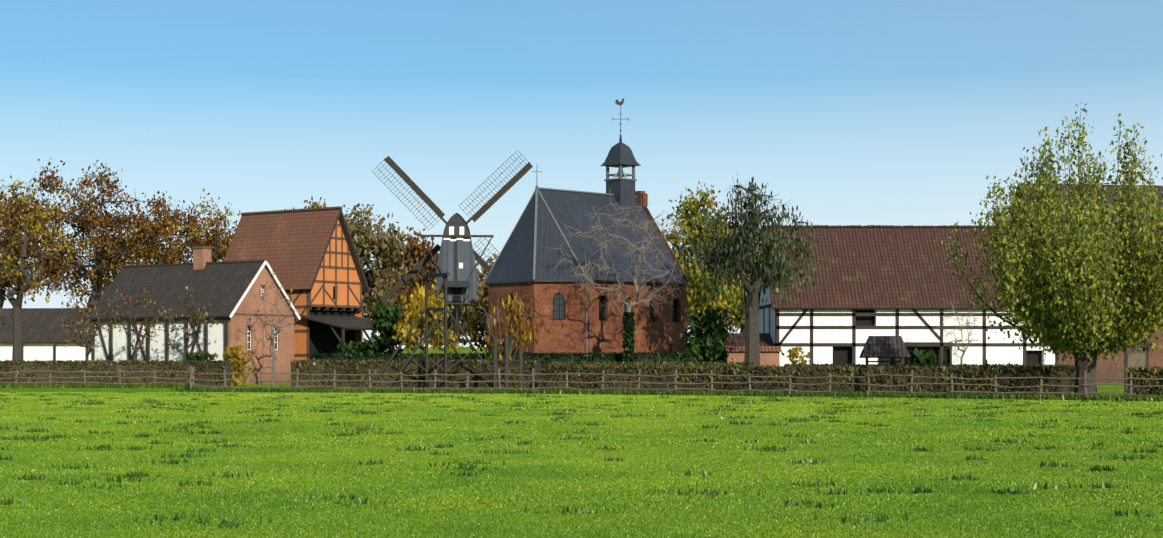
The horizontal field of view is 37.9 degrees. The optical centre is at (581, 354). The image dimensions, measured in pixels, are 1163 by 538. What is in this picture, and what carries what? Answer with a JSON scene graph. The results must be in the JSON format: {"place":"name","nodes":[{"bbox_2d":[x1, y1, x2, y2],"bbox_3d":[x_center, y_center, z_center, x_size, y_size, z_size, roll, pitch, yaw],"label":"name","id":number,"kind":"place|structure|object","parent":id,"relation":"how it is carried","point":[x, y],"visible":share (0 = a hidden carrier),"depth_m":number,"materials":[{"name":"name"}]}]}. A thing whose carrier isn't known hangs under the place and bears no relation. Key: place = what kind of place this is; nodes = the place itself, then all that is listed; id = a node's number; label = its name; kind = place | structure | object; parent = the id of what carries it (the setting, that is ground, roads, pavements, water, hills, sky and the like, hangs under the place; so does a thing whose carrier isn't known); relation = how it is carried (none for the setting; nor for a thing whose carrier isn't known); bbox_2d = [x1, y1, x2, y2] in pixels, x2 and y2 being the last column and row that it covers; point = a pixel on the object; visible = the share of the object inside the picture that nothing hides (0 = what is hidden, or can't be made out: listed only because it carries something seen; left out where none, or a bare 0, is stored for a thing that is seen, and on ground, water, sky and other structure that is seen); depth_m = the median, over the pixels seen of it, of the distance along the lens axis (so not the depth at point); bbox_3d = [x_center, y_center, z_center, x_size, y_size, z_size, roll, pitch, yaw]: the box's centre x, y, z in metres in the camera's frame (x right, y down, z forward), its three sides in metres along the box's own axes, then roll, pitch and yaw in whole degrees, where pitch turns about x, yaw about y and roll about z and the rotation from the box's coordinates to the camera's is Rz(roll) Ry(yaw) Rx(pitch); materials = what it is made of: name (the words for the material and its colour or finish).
{"place":"outdoors","nodes":[
{"label":"outdoors","id":0,"kind":"place"},
{"bbox_2d":[0,347,1162,537],"bbox_3d":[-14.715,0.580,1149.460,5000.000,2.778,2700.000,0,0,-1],"label":"field ground","id":1,"kind":"structure","parent":0,"point":[1100,388],"depth_m":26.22,"materials":[{"name":"green plant"}]},
{"bbox_2d":[0,308,92,361],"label":"shed","id":2,"kind":"structure","parent":1,"relation":"on","point":[39,330],"depth_m":140.17,"materials":[{"name":"white paint"}]},
{"bbox_2d":[0,175,95,360],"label":"tree","id":3,"kind":"object","parent":1,"relation":"on","point":[20,290],"visible":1,"depth_m":106.98,"materials":[{"name":"orange plant"}]},
{"bbox_2d":[0,181,97,307],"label":"oak tree","id":4,"kind":"object","parent":1,"relation":"on","point":[6,283],"visible":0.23,"depth_m":148.85,"materials":[{"name":"brown plant"}]},
{"bbox_2d":[51,293,116,360],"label":"orchard tree","id":5,"kind":"object","parent":1,"relation":"on","point":[98,327],"visible":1,"depth_m":107.78,"materials":[{"name":"brown plant"}]},
{"bbox_2d":[0,367,189,384],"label":"fence","id":6,"kind":"object","parent":1,"relation":"on","point":[120,377],"visible":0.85,"depth_m":98.66,"materials":[{"name":"brown wood"}]},
{"bbox_2d":[0,158,190,307],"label":"oak tree","id":7,"kind":"object","parent":1,"relation":"on","point":[98,274],"visible":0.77,"depth_m":148.10,"materials":[{"name":"brown plant"}]},
{"bbox_2d":[40,208,188,304],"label":"oak tree","id":8,"kind":"object","parent":1,"relation":"on","point":[82,290],"visible":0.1,"depth_m":173.22,"materials":[{"name":"brown plant"}]},
{"bbox_2d":[0,356,231,386],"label":"hedge","id":9,"kind":"object","parent":1,"relation":"on","point":[164,367],"visible":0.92,"depth_m":102.45,"materials":[{"name":"green plant"}]},
{"bbox_2d":[92,281,169,360],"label":"orchard tree","id":10,"kind":"object","parent":1,"relation":"on","point":[124,324],"visible":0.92,"depth_m":107.35,"materials":[{"name":"brown plant"}]},
{"bbox_2d":[116,188,240,274],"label":"oak tree","id":11,"kind":"object","parent":1,"relation":"on","point":[215,241],"visible":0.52,"depth_m":152.36,"materials":[{"name":"brown plant"}]},
{"bbox_2d":[142,286,223,360],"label":"orchard tree","id":12,"kind":"object","parent":1,"relation":"on","point":[195,315],"visible":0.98,"depth_m":106.75,"materials":[{"name":"brown plant"}]},
{"bbox_2d":[188,366,194,386],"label":"fence gate","id":13,"kind":"structure","parent":1,"relation":"on","point":[192,370],"depth_m":91.34,"materials":[{"name":"brown wood"}]},
{"bbox_2d":[84,245,300,384],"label":"brick house","id":14,"kind":"structure","parent":1,"relation":"on","point":[224,289],"depth_m":112.35,"materials":[{"name":"red brick"}]},
{"bbox_2d":[174,350,215,360],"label":"shrub","id":15,"kind":"object","parent":1,"relation":"on","point":[200,356],"visible":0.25,"depth_m":104.97,"materials":[{"name":"green plant"}]},
{"bbox_2d":[215,344,252,385],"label":"shrub","id":16,"kind":"object","parent":1,"relation":"on","point":[238,363],"visible":0.85,"depth_m":103.89,"materials":[{"name":"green plant"}]},
{"bbox_2d":[241,270,297,385],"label":"tree","id":17,"kind":"object","parent":1,"relation":"on","point":[277,330],"visible":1,"depth_m":106.23,"materials":[{"name":"brown plant"}]},
{"bbox_2d":[224,206,402,360],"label":"timber house","id":18,"kind":"structure","parent":1,"relation":"on","point":[310,256],"depth_m":121.27,"materials":[{"name":"orange tile"}]},
{"bbox_2d":[284,196,376,265],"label":"lime tree","id":19,"kind":"object","parent":1,"relation":"on","point":[314,204],"depth_m":159.15,"materials":[{"name":"brown plant"}]},
{"bbox_2d":[333,340,385,357],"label":"green bush","id":20,"kind":"object","parent":1,"relation":"on","point":[356,347],"visible":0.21,"depth_m":110.93,"materials":[{"name":"green plant"}]},
{"bbox_2d":[343,203,408,341],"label":"tree","id":21,"kind":"object","parent":1,"relation":"on","point":[379,280],"visible":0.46,"depth_m":229.30,"materials":[{"name":"brown plant"}]},
{"bbox_2d":[362,290,408,350],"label":"tree","id":22,"kind":"object","parent":1,"relation":"on","point":[369,315],"visible":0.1,"depth_m":291.92,"materials":[{"name":"green plant"}]},
{"bbox_2d":[361,300,411,354],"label":"bush","id":23,"kind":"object","parent":1,"relation":"on","point":[386,317],"visible":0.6,"depth_m":109.89,"materials":[{"name":"green plant"}]},
{"bbox_2d":[311,352,484,362],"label":"yew hedge","id":24,"kind":"object","parent":1,"relation":"on","point":[386,356],"visible":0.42,"depth_m":103.15,"materials":[{"name":"green plant"}]},
{"bbox_2d":[365,226,439,346],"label":"tree","id":25,"kind":"object","parent":1,"relation":"on","point":[414,253],"visible":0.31,"depth_m":234.05,"materials":[{"name":"brown plant"}]},
{"bbox_2d":[290,357,541,387],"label":"hedge","id":26,"kind":"object","parent":1,"relation":"on","point":[341,366],"visible":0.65,"depth_m":97.40,"materials":[{"name":"green plant"}]},
{"bbox_2d":[392,281,461,355],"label":"tree","id":27,"kind":"object","parent":1,"relation":"on","point":[417,305],"visible":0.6,"depth_m":104.88,"materials":[{"name":"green plant"}]},
{"bbox_2d":[368,272,502,388],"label":"trestle","id":28,"kind":"object","parent":1,"relation":"on","point":[426,312],"visible":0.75,"depth_m":95.14,"materials":[{"name":"brown wood"}]},
{"bbox_2d":[406,257,488,334],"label":"tree","id":29,"kind":"object","parent":1,"relation":"on","point":[466,308],"visible":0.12,"depth_m":233.38,"materials":[{"name":"brown plant"}]},
{"bbox_2d":[376,152,532,348],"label":"windmill","id":30,"kind":"object","parent":1,"relation":"on","point":[458,255],"visible":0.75,"depth_m":181.73},
{"bbox_2d":[454,297,488,354],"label":"shrub","id":31,"kind":"object","parent":1,"relation":"on","point":[476,318],"visible":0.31,"depth_m":111.09,"materials":[{"name":"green plant"}]},
{"bbox_2d":[477,252,498,304],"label":"tree","id":32,"kind":"object","parent":1,"relation":"on","point":[485,275],"depth_m":236.04,"materials":[{"name":"brown plant"}]},
{"bbox_2d":[471,290,542,360],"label":"shrub","id":33,"kind":"object","parent":1,"relation":"on","point":[519,321],"visible":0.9,"depth_m":97.62,"materials":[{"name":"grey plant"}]},
{"bbox_2d":[492,337,523,389],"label":"gate posts","id":34,"kind":"object","parent":1,"relation":"on","point":[507,367],"visible":0.71,"depth_m":91.97,"materials":[{"name":"brown wood"}]},
{"bbox_2d":[0,382,1162,401],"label":"wooden fence","id":35,"kind":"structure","parent":1,"relation":"on","point":[181,387],"depth_m":82.17,"materials":[{"name":"brown wood"}]},
{"bbox_2d":[484,98,687,356],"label":"chapel","id":36,"kind":"structure","parent":1,"relation":"on","point":[525,268],"depth_m":101.87,"materials":[{"name":"brick"}]},
{"bbox_2d":[484,351,696,365],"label":"hedge","id":37,"kind":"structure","parent":1,"relation":"on","point":[547,357],"depth_m":97.47,"materials":[{"name":"green plant"}]},
{"bbox_2d":[555,197,694,362],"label":"bare tree","id":38,"kind":"object","parent":1,"relation":"on","point":[628,334],"visible":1,"depth_m":95.93,"materials":[{"name":"brown plant"}]},
{"bbox_2d":[546,360,754,368],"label":"hedge","id":39,"kind":"object","parent":1,"relation":"on","point":[648,363],"visible":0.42,"depth_m":92.25,"materials":[{"name":"green plant"}]},
{"bbox_2d":[665,343,676,353],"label":"iron chapel cross","id":40,"kind":"object","parent":1,"relation":"on","point":[670,344],"visible":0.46,"depth_m":103.37,"materials":[{"name":"metal"}]},
{"bbox_2d":[188,368,1162,397],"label":"fence","id":41,"kind":"object","parent":1,"relation":"on","point":[1085,385],"visible":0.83,"depth_m":80.30,"materials":[{"name":"brown wood"}]},
{"bbox_2d":[538,359,859,393],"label":"hedge","id":42,"kind":"object","parent":1,"relation":"on","point":[804,371],"visible":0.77,"depth_m":83.84,"materials":[{"name":"green plant"}]},
{"bbox_2d":[661,182,747,327],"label":"tree","id":43,"kind":"object","parent":1,"relation":"on","point":[693,286],"visible":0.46,"depth_m":134.31,"materials":[{"name":"green plant"}]},
{"bbox_2d":[679,307,739,362],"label":"bush","id":44,"kind":"object","parent":1,"relation":"on","point":[706,342],"visible":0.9,"depth_m":99.57,"materials":[{"name":"green plant"}]},
{"bbox_2d":[687,279,742,328],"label":"tree","id":45,"kind":"object","parent":1,"relation":"on","point":[689,320],"visible":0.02,"depth_m":266.04,"materials":[{"name":"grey plant"}]},
{"bbox_2d":[704,299,740,332],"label":"tree","id":46,"kind":"object","parent":1,"relation":"on","point":[729,320],"visible":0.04,"depth_m":305.95,"materials":[{"name":"green plant"}]},
{"bbox_2d":[707,226,758,332],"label":"tree","id":47,"kind":"object","parent":1,"relation":"on","point":[740,316],"visible":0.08,"depth_m":140.65,"materials":[{"name":"green plant"}]},
{"bbox_2d":[725,346,781,366],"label":"brick garden wall","id":48,"kind":"structure","parent":1,"relation":"on","point":[769,355],"depth_m":103.03,"materials":[{"name":"red brick"}]},
{"bbox_2d":[681,171,831,365],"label":"willow tree","id":49,"kind":"object","parent":1,"relation":"on","point":[739,259],"visible":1,"depth_m":95.88,"materials":[{"name":"green plant"}]},
{"bbox_2d":[777,346,811,365],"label":"shrub","id":50,"kind":"object","parent":1,"relation":"on","point":[794,353],"visible":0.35,"depth_m":95.54,"materials":[{"name":"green plant"}]},
{"bbox_2d":[859,336,910,363],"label":"well house","id":51,"kind":"structure","parent":1,"relation":"on","point":[884,346],"depth_m":95.26,"materials":[{"name":"grey tile"}]},
{"bbox_2d":[722,225,1058,366],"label":"barn","id":52,"kind":"structure","parent":1,"relation":"on","point":[880,280],"depth_m":105.28,"materials":[{"name":"white paint"}]},
{"bbox_2d":[895,348,954,364],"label":"shrub","id":53,"kind":"object","parent":1,"relation":"on","point":[920,356],"visible":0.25,"depth_m":96.30,"materials":[{"name":"green plant"}]},
{"bbox_2d":[842,360,1009,365],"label":"garden fence","id":54,"kind":"object","parent":1,"relation":"on","point":[944,363],"visible":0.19,"depth_m":90.34,"materials":[{"name":"brown wood"}]},
{"bbox_2d":[784,359,1075,391],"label":"hedge","id":55,"kind":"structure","parent":1,"relation":"on","point":[1073,372],"depth_m":90.35,"materials":[{"name":"green plant"}]},
{"bbox_2d":[935,293,986,364],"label":"bare tree","id":56,"kind":"object","parent":1,"relation":"on","point":[961,340],"visible":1,"depth_m":99.80,"materials":[{"name":"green plant"}]},
{"bbox_2d":[860,361,1071,396],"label":"hedge","id":57,"kind":"object","parent":1,"relation":"on","point":[977,372],"visible":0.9,"depth_m":77.92,"materials":[{"name":"green plant"}]},
{"bbox_2d":[941,102,1162,397],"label":"pollard willow tree","id":58,"kind":"object","parent":1,"relation":"on","point":[1064,300],"visible":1,"depth_m":74.58,"materials":[{"name":"green plant"}]},
{"bbox_2d":[1006,183,1162,383],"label":"house","id":59,"kind":"structure","parent":1,"relation":"on","point":[1105,368],"depth_m":114.23,"materials":[{"name":"brick"}]},
{"bbox_2d":[1122,342,1151,395],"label":"info board","id":60,"kind":"object","parent":1,"relation":"on","point":[1139,359],"visible":0.44,"depth_m":79.84,"materials":[{"name":"brown wood"}]},
{"bbox_2d":[1126,363,1162,397],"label":"hedge","id":61,"kind":"object","parent":1,"relation":"on","point":[1147,372],"visible":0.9,"depth_m":73.97,"materials":[{"name":"green plant"}]},
{"bbox_2d":[0,0,1162,348],"label":"sky","id":62,"kind":"structure","parent":0,"point":[851,112],"materials":[{"name":"blue"}]}
]}

